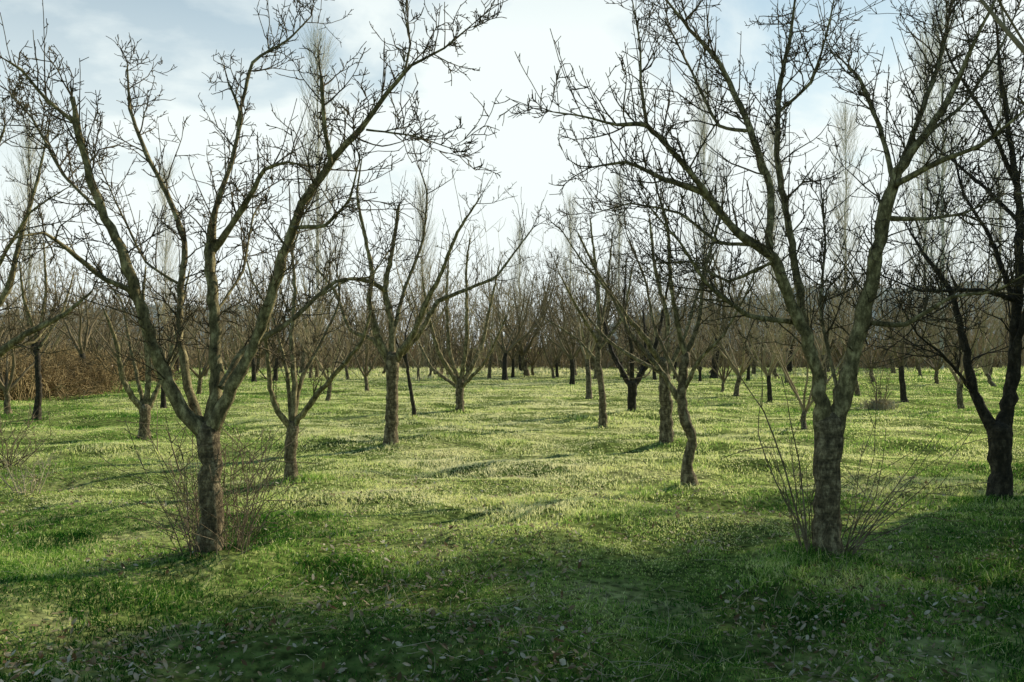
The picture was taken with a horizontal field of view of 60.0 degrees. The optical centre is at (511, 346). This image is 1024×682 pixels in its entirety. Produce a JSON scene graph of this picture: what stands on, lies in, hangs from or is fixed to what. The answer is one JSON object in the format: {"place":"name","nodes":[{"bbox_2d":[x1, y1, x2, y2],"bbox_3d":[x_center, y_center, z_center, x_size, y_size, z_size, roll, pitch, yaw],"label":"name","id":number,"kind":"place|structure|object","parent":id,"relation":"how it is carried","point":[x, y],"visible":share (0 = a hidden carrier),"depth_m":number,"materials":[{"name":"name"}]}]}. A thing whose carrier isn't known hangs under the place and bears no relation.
{"place":"outdoors","nodes":[
{"label":"outdoors","id":0,"kind":"place"},
{"bbox_2d":[0,304,412,348],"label":"hill","id":1,"kind":"structure","parent":0,"point":[184,314],"depth_m":597.87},
{"bbox_2d":[0,348,1023,681],"bbox_3d":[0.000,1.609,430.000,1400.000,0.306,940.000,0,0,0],"label":"ground","id":2,"kind":"structure","parent":0,"point":[310,670],"depth_m":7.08,"materials":[{"name":"plant"}]},
{"bbox_2d":[0,450,60,496],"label":"dry weed","id":3,"kind":"object","parent":2,"relation":"on","point":[24,484],"visible":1,"depth_m":9.75,"materials":[{"name":"plant"}]},
{"bbox_2d":[0,404,62,467],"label":"dry weed","id":4,"kind":"object","parent":2,"relation":"on","point":[14,456],"visible":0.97,"depth_m":11.99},
{"bbox_2d":[0,108,67,340],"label":"poplar tree","id":5,"kind":"object","parent":2,"relation":"on","point":[25,190],"visible":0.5,"depth_m":74.87,"materials":[{"name":"grey plant"}]},
{"bbox_2d":[0,263,90,413],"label":"orchard tree","id":6,"kind":"object","parent":2,"relation":"on","point":[6,386],"visible":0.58,"depth_m":21.54,"materials":[{"name":"brown plant"}]},
{"bbox_2d":[0,250,93,357],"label":"orchard tree","id":7,"kind":"object","parent":2,"relation":"on","point":[32,339],"visible":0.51,"depth_m":50.17,"materials":[{"name":"brown plant"}]},
{"bbox_2d":[5,224,92,419],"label":"orchard tree","id":8,"kind":"object","parent":2,"relation":"on","point":[38,388],"visible":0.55,"depth_m":19.46,"materials":[{"name":"brown plant"}]},
{"bbox_2d":[0,336,98,401],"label":"bramble thicket","id":9,"kind":"object","parent":2,"relation":"on","point":[19,387],"visible":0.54,"depth_m":26.57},
{"bbox_2d":[13,274,88,352],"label":"orchard tree","id":10,"kind":"object","parent":2,"relation":"on","point":[58,339],"visible":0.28,"depth_m":59.01,"materials":[{"name":"brown plant"}]},
{"bbox_2d":[2,348,122,397],"bbox_3d":[-16.030,0.885,28.965,6.667,1.963,4.784,0,0,23],"label":"bramble thicket","id":11,"kind":"object","parent":2,"relation":"on","point":[53,373],"visible":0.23,"depth_m":28.66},
{"bbox_2d":[4,340,125,367],"bbox_3d":[-21.019,0.782,40.260,5.539,2.274,7.720,0,0,38],"label":"bramble thicket","id":12,"kind":"object","parent":2,"relation":"on","point":[71,352],"visible":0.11,"depth_m":39.60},
{"bbox_2d":[0,86,135,364],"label":"orchard tree","id":13,"kind":"object","parent":2,"relation":"on","point":[10,344],"visible":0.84,"depth_m":10.35,"materials":[{"name":"brown plant"}]},
{"bbox_2d":[30,249,134,365],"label":"orchard tree","id":14,"kind":"object","parent":2,"relation":"on","point":[81,350],"visible":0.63,"depth_m":35.92,"materials":[{"name":"brown plant"}]},
{"bbox_2d":[24,252,151,351],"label":"orchard tree","id":15,"kind":"object","parent":2,"relation":"on","point":[102,315],"visible":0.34,"depth_m":49.89,"materials":[{"name":"brown plant"}]},
{"bbox_2d":[52,273,129,356],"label":"orchard tree","id":16,"kind":"object","parent":2,"relation":"on","point":[106,339],"visible":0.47,"depth_m":45.35,"materials":[{"name":"brown plant"}]},
{"bbox_2d":[31,347,155,400],"bbox_3d":[-15.072,0.934,30.964,6.848,1.827,6.463,0,0,30],"label":"bramble thicket","id":17,"kind":"object","parent":2,"relation":"on","point":[94,373],"visible":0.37,"depth_m":30.62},
{"bbox_2d":[73,284,164,379],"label":"orchard tree","id":18,"kind":"object","parent":2,"relation":"on","point":[121,344],"visible":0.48,"depth_m":38.75,"materials":[{"name":"brown plant"}]},
{"bbox_2d":[67,245,202,439],"bbox_3d":[-6.861,-0.138,15.739,2.316,3.685,2.195,0,0,0],"label":"orchard tree","id":19,"kind":"object","parent":2,"relation":"on","point":[144,404],"visible":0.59,"depth_m":15.41,"materials":[{"name":"brown plant"}]},
{"bbox_2d":[79,349,194,381],"bbox_3d":[-18.779,0.872,41.839,7.609,2.030,7.181,0,0,-8],"label":"bramble thicket","id":20,"kind":"object","parent":2,"relation":"on","point":[141,378],"visible":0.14,"depth_m":40.88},
{"bbox_2d":[113,279,208,408],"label":"orchard tree","id":21,"kind":"object","parent":2,"relation":"on","point":[163,401],"visible":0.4,"depth_m":23.69,"materials":[{"name":"brown plant"}]},
{"bbox_2d":[139,152,191,329],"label":"poplar tree","id":22,"kind":"object","parent":2,"relation":"on","point":[167,247],"visible":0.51,"depth_m":84.96,"materials":[{"name":"grey plant"}]},
{"bbox_2d":[133,287,238,394],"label":"orchard tree","id":23,"kind":"object","parent":2,"relation":"on","point":[205,370],"visible":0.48,"depth_m":29.04,"materials":[{"name":"brown plant"}]},
{"bbox_2d":[0,0,506,558],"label":"orchard tree","id":24,"kind":"object","parent":2,"relation":"on","point":[206,428],"visible":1,"depth_m":6.36,"materials":[{"name":"brown plant"}]},
{"bbox_2d":[219,261,287,381],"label":"orchard tree","id":25,"kind":"object","parent":2,"relation":"on","point":[253,377],"visible":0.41,"depth_m":39.94,"materials":[{"name":"brown plant"}]},
{"bbox_2d":[204,273,305,373],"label":"orchard tree","id":26,"kind":"object","parent":2,"relation":"on","point":[260,355],"visible":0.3,"depth_m":52.73,"materials":[{"name":"brown plant"}]},
{"bbox_2d":[260,284,309,380],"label":"orchard tree","id":27,"kind":"object","parent":2,"relation":"on","point":[278,351],"visible":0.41,"depth_m":42.35,"materials":[{"name":"brown plant"}]},
{"bbox_2d":[264,241,357,372],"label":"orchard tree","id":28,"kind":"object","parent":2,"relation":"on","point":[301,369],"visible":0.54,"depth_m":53.55,"materials":[{"name":"brown plant"}]},
{"bbox_2d":[288,308,335,377],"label":"orchard tree","id":29,"kind":"object","parent":2,"relation":"on","point":[313,362],"visible":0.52,"depth_m":44.88,"materials":[{"name":"brown plant"}]},
{"bbox_2d":[279,236,352,371],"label":"orchard tree","id":30,"kind":"object","parent":2,"relation":"on","point":[321,311],"visible":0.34,"depth_m":57.91,"materials":[{"name":"brown plant"}]},
{"bbox_2d":[221,180,416,480],"bbox_3d":[-2.496,-0.207,10.497,1.737,3.760,2.388,0,0,-38],"label":"orchard tree","id":31,"kind":"object","parent":2,"relation":"on","point":[291,422],"visible":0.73,"depth_m":10.40,"materials":[{"name":"brown plant"}]},
{"bbox_2d":[282,289,356,377],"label":"orchard tree","id":32,"kind":"object","parent":2,"relation":"on","point":[316,368],"visible":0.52,"depth_m":45.32,"materials":[{"name":"brown plant"}]},
{"bbox_2d":[276,11,365,328],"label":"poplar tree","id":33,"kind":"object","parent":2,"relation":"on","point":[314,40],"visible":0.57,"depth_m":79.72,"materials":[{"name":"grey plant"}]},
{"bbox_2d":[294,301,363,400],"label":"orchard tree","id":34,"kind":"object","parent":2,"relation":"on","point":[328,397],"visible":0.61,"depth_m":26.73,"materials":[{"name":"brown plant"}]},
{"bbox_2d":[328,298,365,379],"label":"orchard tree","id":35,"kind":"object","parent":2,"relation":"on","point":[346,368],"visible":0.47,"depth_m":43.53,"materials":[{"name":"brown plant"}]},
{"bbox_2d":[327,297,400,390],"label":"orchard tree","id":36,"kind":"object","parent":2,"relation":"on","point":[364,372],"visible":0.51,"depth_m":32.12,"materials":[{"name":"brown plant"}]},
{"bbox_2d":[329,276,398,369],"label":"orchard tree","id":37,"kind":"object","parent":2,"relation":"on","point":[370,362],"visible":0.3,"depth_m":61.30,"materials":[{"name":"brown plant"}]},
{"bbox_2d":[392,299,420,416],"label":"orchard tree","id":38,"kind":"object","parent":2,"relation":"on","point":[405,358],"visible":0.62,"depth_m":19.07,"materials":[{"name":"brown plant"}]},
{"bbox_2d":[386,322,445,379],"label":"orchard tree","id":39,"kind":"object","parent":2,"relation":"on","point":[421,363],"visible":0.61,"depth_m":42.30,"materials":[{"name":"brown plant"}]},
{"bbox_2d":[377,240,463,369],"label":"orchard tree","id":40,"kind":"object","parent":2,"relation":"on","point":[413,297],"visible":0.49,"depth_m":56.99,"materials":[{"name":"brown plant"}]},
{"bbox_2d":[401,175,442,322],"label":"poplar tree","id":41,"kind":"object","parent":2,"relation":"on","point":[420,221],"visible":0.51,"depth_m":94.89,"materials":[{"name":"grey plant"}]},
{"bbox_2d":[296,121,564,444],"bbox_3d":[-1.361,-1.121,14.462,4.566,5.561,2.266,0,0,0],"label":"orchard tree","id":42,"kind":"object","parent":2,"relation":"on","point":[392,358],"visible":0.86,"depth_m":14.23,"materials":[{"name":"brown plant"}]},
{"bbox_2d":[406,278,484,376],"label":"orchard tree","id":43,"kind":"object","parent":2,"relation":"on","point":[457,334],"visible":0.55,"depth_m":46.45,"materials":[{"name":"brown plant"}]},
{"bbox_2d":[388,221,517,411],"bbox_3d":[-1.357,-0.703,21.798,3.169,4.723,2.488,0,0,0],"label":"orchard tree","id":44,"kind":"object","parent":2,"relation":"on","point":[460,382],"visible":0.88,"depth_m":21.57,"materials":[{"name":"brown plant"}]},
{"bbox_2d":[440,306,498,370],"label":"orchard tree","id":45,"kind":"object","parent":2,"relation":"on","point":[470,354],"visible":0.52,"depth_m":46.19,"materials":[{"name":"brown plant"}]},
{"bbox_2d":[469,282,512,378],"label":"orchard tree","id":46,"kind":"object","parent":2,"relation":"on","point":[490,363],"visible":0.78,"depth_m":43.98,"materials":[{"name":"brown plant"}]},
{"bbox_2d":[471,276,524,367],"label":"orchard tree","id":47,"kind":"object","parent":2,"relation":"on","point":[500,357],"visible":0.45,"depth_m":59.85,"materials":[{"name":"brown plant"}]},
{"bbox_2d":[474,292,540,377],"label":"orchard tree","id":48,"kind":"object","parent":2,"relation":"on","point":[512,356],"visible":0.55,"depth_m":45.50,"materials":[{"name":"brown plant"}]},
{"bbox_2d":[0,484,1022,681],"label":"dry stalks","id":49,"kind":"object","parent":2,"relation":"on","point":[647,627],"visible":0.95,"depth_m":4.94,"materials":[{"name":"plant"}]},
{"bbox_2d":[0,469,1023,681],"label":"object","id":50,"kind":"object","parent":2,"relation":"on","point":[562,662],"visible":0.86,"depth_m":5.06,"materials":[{"name":"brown plant"}]},
{"bbox_2d":[0,209,1023,368],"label":"wood","id":51,"kind":"object","parent":2,"relation":"on","point":[607,361],"visible":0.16,"depth_m":71.76,"materials":[{"name":"plant"}]},
{"bbox_2d":[503,215,531,326],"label":"poplar tree","id":52,"kind":"object","parent":2,"relation":"on","point":[519,249],"visible":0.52,"depth_m":109.93,"materials":[{"name":"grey plant"}]},
{"bbox_2d":[468,264,567,379],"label":"orchard tree","id":53,"kind":"object","parent":2,"relation":"on","point":[505,350],"visible":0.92,"depth_m":42.39,"materials":[{"name":"brown plant"}]},
{"bbox_2d":[473,240,572,376],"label":"orchard tree","id":54,"kind":"object","parent":2,"relation":"on","point":[522,353],"visible":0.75,"depth_m":46.83,"materials":[{"name":"brown plant"}]},
{"bbox_2d":[495,280,558,374],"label":"orchard tree","id":55,"kind":"object","parent":2,"relation":"on","point":[528,336],"visible":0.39,"depth_m":50.28,"materials":[{"name":"brown plant"}]},
{"bbox_2d":[495,310,559,375],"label":"orchard tree","id":56,"kind":"object","parent":2,"relation":"on","point":[530,362],"visible":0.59,"depth_m":47.70,"materials":[{"name":"brown plant"}]},
{"bbox_2d":[481,260,581,371],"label":"orchard tree","id":57,"kind":"object","parent":2,"relation":"on","point":[519,368],"visible":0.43,"depth_m":54.81,"materials":[{"name":"brown plant"}]},
{"bbox_2d":[521,310,576,378],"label":"orchard tree","id":58,"kind":"object","parent":2,"relation":"on","point":[555,361],"visible":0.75,"depth_m":44.97,"materials":[{"name":"brown plant"}]},
{"bbox_2d":[524,293,583,376],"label":"orchard tree","id":59,"kind":"object","parent":2,"relation":"on","point":[556,364],"visible":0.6,"depth_m":46.35,"materials":[{"name":"brown plant"}]},
{"bbox_2d":[516,274,608,384],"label":"orchard tree","id":60,"kind":"object","parent":2,"relation":"on","point":[571,356],"visible":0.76,"depth_m":36.35,"materials":[{"name":"brown plant"}]},
{"bbox_2d":[554,191,586,341],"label":"poplar tree","id":61,"kind":"object","parent":2,"relation":"on","point":[570,226],"visible":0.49,"depth_m":99.92,"materials":[{"name":"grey plant"}]},
{"bbox_2d":[529,252,639,375],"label":"orchard tree","id":62,"kind":"object","parent":2,"relation":"on","point":[566,347],"visible":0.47,"depth_m":49.41,"materials":[{"name":"brown plant"}]},
{"bbox_2d":[558,255,621,398],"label":"orchard tree","id":63,"kind":"object","parent":2,"relation":"on","point":[587,355],"visible":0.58,"depth_m":27.43,"materials":[{"name":"brown plant"}]},
{"bbox_2d":[537,198,647,427],"bbox_3d":[1.705,-0.677,18.008,2.562,4.730,1.999,0,0,-10],"label":"orchard tree","id":64,"kind":"object","parent":2,"relation":"on","point":[599,346],"visible":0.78,"depth_m":17.78,"materials":[{"name":"brown plant"}]},
{"bbox_2d":[554,255,632,370],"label":"orchard tree","id":65,"kind":"object","parent":2,"relation":"on","point":[591,362],"visible":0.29,"depth_m":56.30,"materials":[{"name":"brown plant"}]},
{"bbox_2d":[563,293,629,378],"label":"orchard tree","id":66,"kind":"object","parent":2,"relation":"on","point":[602,353],"visible":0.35,"depth_m":43.47,"materials":[{"name":"brown plant"}]},
{"bbox_2d":[597,169,640,337],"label":"poplar tree","id":67,"kind":"object","parent":2,"relation":"on","point":[618,239],"visible":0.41,"depth_m":97.84,"materials":[{"name":"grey plant"}]},
{"bbox_2d":[588,235,678,411],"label":"orchard tree","id":68,"kind":"object","parent":2,"relation":"on","point":[632,384],"visible":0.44,"depth_m":20.90,"materials":[{"name":"brown plant"}]},
{"bbox_2d":[554,176,722,442],"bbox_3d":[2.143,-0.562,14.387,3.005,4.374,1.972,0,0,0],"label":"orchard tree","id":69,"kind":"object","parent":2,"relation":"on","point":[666,432],"visible":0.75,"depth_m":14.07,"materials":[{"name":"brown plant"}]},
{"bbox_2d":[599,265,693,370],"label":"orchard tree","id":70,"kind":"object","parent":2,"relation":"on","point":[641,355],"visible":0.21,"depth_m":56.64,"materials":[{"name":"brown plant"}]},
{"bbox_2d":[618,275,684,379],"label":"orchard tree","id":71,"kind":"object","parent":2,"relation":"on","point":[653,372],"visible":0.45,"depth_m":41.16,"materials":[{"name":"brown plant"}]},
{"bbox_2d":[535,151,784,486],"bbox_3d":[1.654,-0.294,10.335,2.765,4.043,2.114,0,0,0],"label":"orchard tree","id":72,"kind":"object","parent":2,"relation":"on","point":[688,474],"visible":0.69,"depth_m":10.23,"materials":[{"name":"brown plant"}]},
{"bbox_2d":[685,312,728,381],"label":"orchard tree","id":73,"kind":"object","parent":2,"relation":"on","point":[700,370],"visible":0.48,"depth_m":41.06,"materials":[{"name":"brown plant"}]},
{"bbox_2d":[676,65,745,342],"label":"poplar tree","id":74,"kind":"object","parent":2,"relation":"on","point":[703,155],"visible":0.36,"depth_m":84.85,"materials":[{"name":"grey plant"}]},
{"bbox_2d":[672,194,767,378],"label":"orchard tree","id":75,"kind":"object","parent":2,"relation":"on","point":[713,375],"visible":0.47,"depth_m":44.49,"materials":[{"name":"brown plant"}]},
{"bbox_2d":[691,312,762,392],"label":"orchard tree","id":76,"kind":"object","parent":2,"relation":"on","point":[723,378],"visible":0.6,"depth_m":31.30,"materials":[{"name":"brown plant"}]},
{"bbox_2d":[692,282,782,395],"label":"orchard tree","id":77,"kind":"object","parent":2,"relation":"on","point":[744,367],"visible":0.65,"depth_m":28.25,"materials":[{"name":"brown plant"}]},
{"bbox_2d":[717,277,793,374],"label":"orchard tree","id":78,"kind":"object","parent":2,"relation":"on","point":[753,371],"visible":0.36,"depth_m":50.63,"materials":[{"name":"brown plant"}]},
{"bbox_2d":[492,0,1023,556],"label":"orchard tree","id":79,"kind":"object","parent":2,"relation":"on","point":[830,418],"visible":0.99,"depth_m":6.55,"materials":[{"name":"brown plant"}]},
{"bbox_2d":[719,279,814,402],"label":"orchard tree","id":80,"kind":"object","parent":2,"relation":"on","point":[768,380],"visible":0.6,"depth_m":25.83,"materials":[{"name":"brown plant"}]},
{"bbox_2d":[718,253,820,377],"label":"orchard tree","id":81,"kind":"object","parent":2,"relation":"on","point":[775,369],"visible":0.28,"depth_m":45.75,"materials":[{"name":"brown plant"}]},
{"bbox_2d":[738,108,804,324],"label":"poplar tree","id":82,"kind":"object","parent":2,"relation":"on","point":[770,140],"visible":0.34,"depth_m":91.93,"materials":[{"name":"grey plant"}]},
{"bbox_2d":[736,267,822,372],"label":"orchard tree","id":83,"kind":"object","parent":2,"relation":"on","point":[789,366],"visible":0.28,"depth_m":55.60,"materials":[{"name":"brown plant"}]},
{"bbox_2d":[758,295,819,382],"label":"orchard tree","id":84,"kind":"object","parent":2,"relation":"on","point":[790,358],"visible":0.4,"depth_m":38.93,"materials":[{"name":"brown plant"}]},
{"bbox_2d":[739,283,881,428],"bbox_3d":[5.660,0.112,16.998,2.651,3.115,1.832,0,0,-7],"label":"orchard tree","id":85,"kind":"object","parent":2,"relation":"on","point":[795,391],"visible":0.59,"depth_m":17.08,"materials":[{"name":"brown plant"}]},
{"bbox_2d":[805,283,850,380],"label":"orchard tree","id":86,"kind":"object","parent":2,"relation":"on","point":[822,352],"visible":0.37,"depth_m":41.31,"materials":[{"name":"brown plant"}]},
{"bbox_2d":[800,257,893,373],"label":"orchard tree","id":87,"kind":"object","parent":2,"relation":"on","point":[840,354],"visible":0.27,"depth_m":46.80,"materials":[{"name":"brown plant"}]},
{"bbox_2d":[804,93,892,330],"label":"poplar tree","id":88,"kind":"object","parent":2,"relation":"on","point":[845,203],"visible":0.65,"depth_m":84.79,"materials":[{"name":"grey plant"}]},
{"bbox_2d":[814,267,890,395],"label":"orchard tree","id":89,"kind":"object","parent":2,"relation":"on","point":[857,393],"visible":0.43,"depth_m":28.88,"materials":[{"name":"brown plant"}]},
{"bbox_2d":[832,301,910,381],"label":"orchard tree","id":90,"kind":"object","parent":2,"relation":"on","point":[874,364],"visible":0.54,"depth_m":38.80,"materials":[{"name":"brown plant"}]},
{"bbox_2d":[851,341,913,410],"bbox_3d":[9.564,0.733,23.047,1.448,1.785,1.514,0,0,-30],"label":"shrub","id":91,"kind":"object","parent":2,"relation":"on","point":[882,404],"visible":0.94,"depth_m":22.94,"materials":[{"name":"plant"}]},
{"bbox_2d":[856,288,922,373],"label":"orchard tree","id":92,"kind":"object","parent":2,"relation":"on","point":[893,370],"visible":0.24,"depth_m":52.48,"materials":[{"name":"brown plant"}]},
{"bbox_2d":[850,266,965,370],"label":"orchard tree","id":93,"kind":"object","parent":2,"relation":"on","point":[916,362],"visible":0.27,"depth_m":56.89,"materials":[{"name":"brown plant"}]},
{"bbox_2d":[869,248,967,401],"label":"orchard tree","id":94,"kind":"object","parent":2,"relation":"on","point":[903,394],"visible":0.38,"depth_m":24.99,"materials":[{"name":"brown plant"}]},
{"bbox_2d":[884,24,959,362],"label":"poplar tree","id":95,"kind":"object","parent":2,"relation":"on","point":[924,152],"visible":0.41,"depth_m":69.98,"materials":[{"name":"grey plant"}]},
{"bbox_2d":[879,297,974,383],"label":"orchard tree","id":96,"kind":"object","parent":2,"relation":"on","point":[937,367],"visible":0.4,"depth_m":37.80,"materials":[{"name":"brown plant"}]},
{"bbox_2d":[850,0,1023,499],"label":"orchard tree","id":97,"kind":"object","parent":2,"relation":"on","point":[999,430],"visible":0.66,"depth_m":9.13,"materials":[{"name":"brown plant"}]},
{"bbox_2d":[884,0,1009,369],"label":"poplar tree","id":98,"kind":"object","parent":2,"relation":"on","point":[942,182],"visible":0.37,"depth_m":61.89,"materials":[{"name":"grey plant"}]},
{"bbox_2d":[914,283,994,374],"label":"orchard tree","id":99,"kind":"object","parent":2,"relation":"on","point":[955,352],"visible":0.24,"depth_m":50.34,"materials":[{"name":"brown plant"}]},
{"bbox_2d":[886,270,1023,408],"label":"orchard tree","id":100,"kind":"object","parent":2,"relation":"on","point":[959,396],"visible":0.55,"depth_m":22.94,"materials":[{"name":"brown plant"}]},
{"bbox_2d":[943,273,1010,385],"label":"orchard tree","id":101,"kind":"object","parent":2,"relation":"on","point":[986,370],"visible":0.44,"depth_m":36.07,"materials":[{"name":"brown plant"}]},
{"bbox_2d":[962,38,1023,365],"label":"poplar tree","id":102,"kind":"object","parent":2,"relation":"on","point":[992,209],"visible":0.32,"depth_m":69.94,"materials":[{"name":"grey plant"}]},
{"bbox_2d":[979,0,1023,194],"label":"orchard tree","id":103,"kind":"object","parent":2,"relation":"on","point":[1011,35],"visible":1,"depth_m":4.71,"materials":[{"name":"brown plant"}]},
{"bbox_2d":[0,0,1023,345],"label":"sky","id":104,"kind":"structure","parent":0,"point":[526,152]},
{"bbox_2d":[173,365,1023,380],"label":"dry grass","id":105,"kind":"structure","parent":0,"point":[423,376],"depth_m":51.82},
{"bbox_2d":[576,281,1023,350],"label":"hill","id":106,"kind":"structure","parent":0,"point":[975,283],"depth_m":389.20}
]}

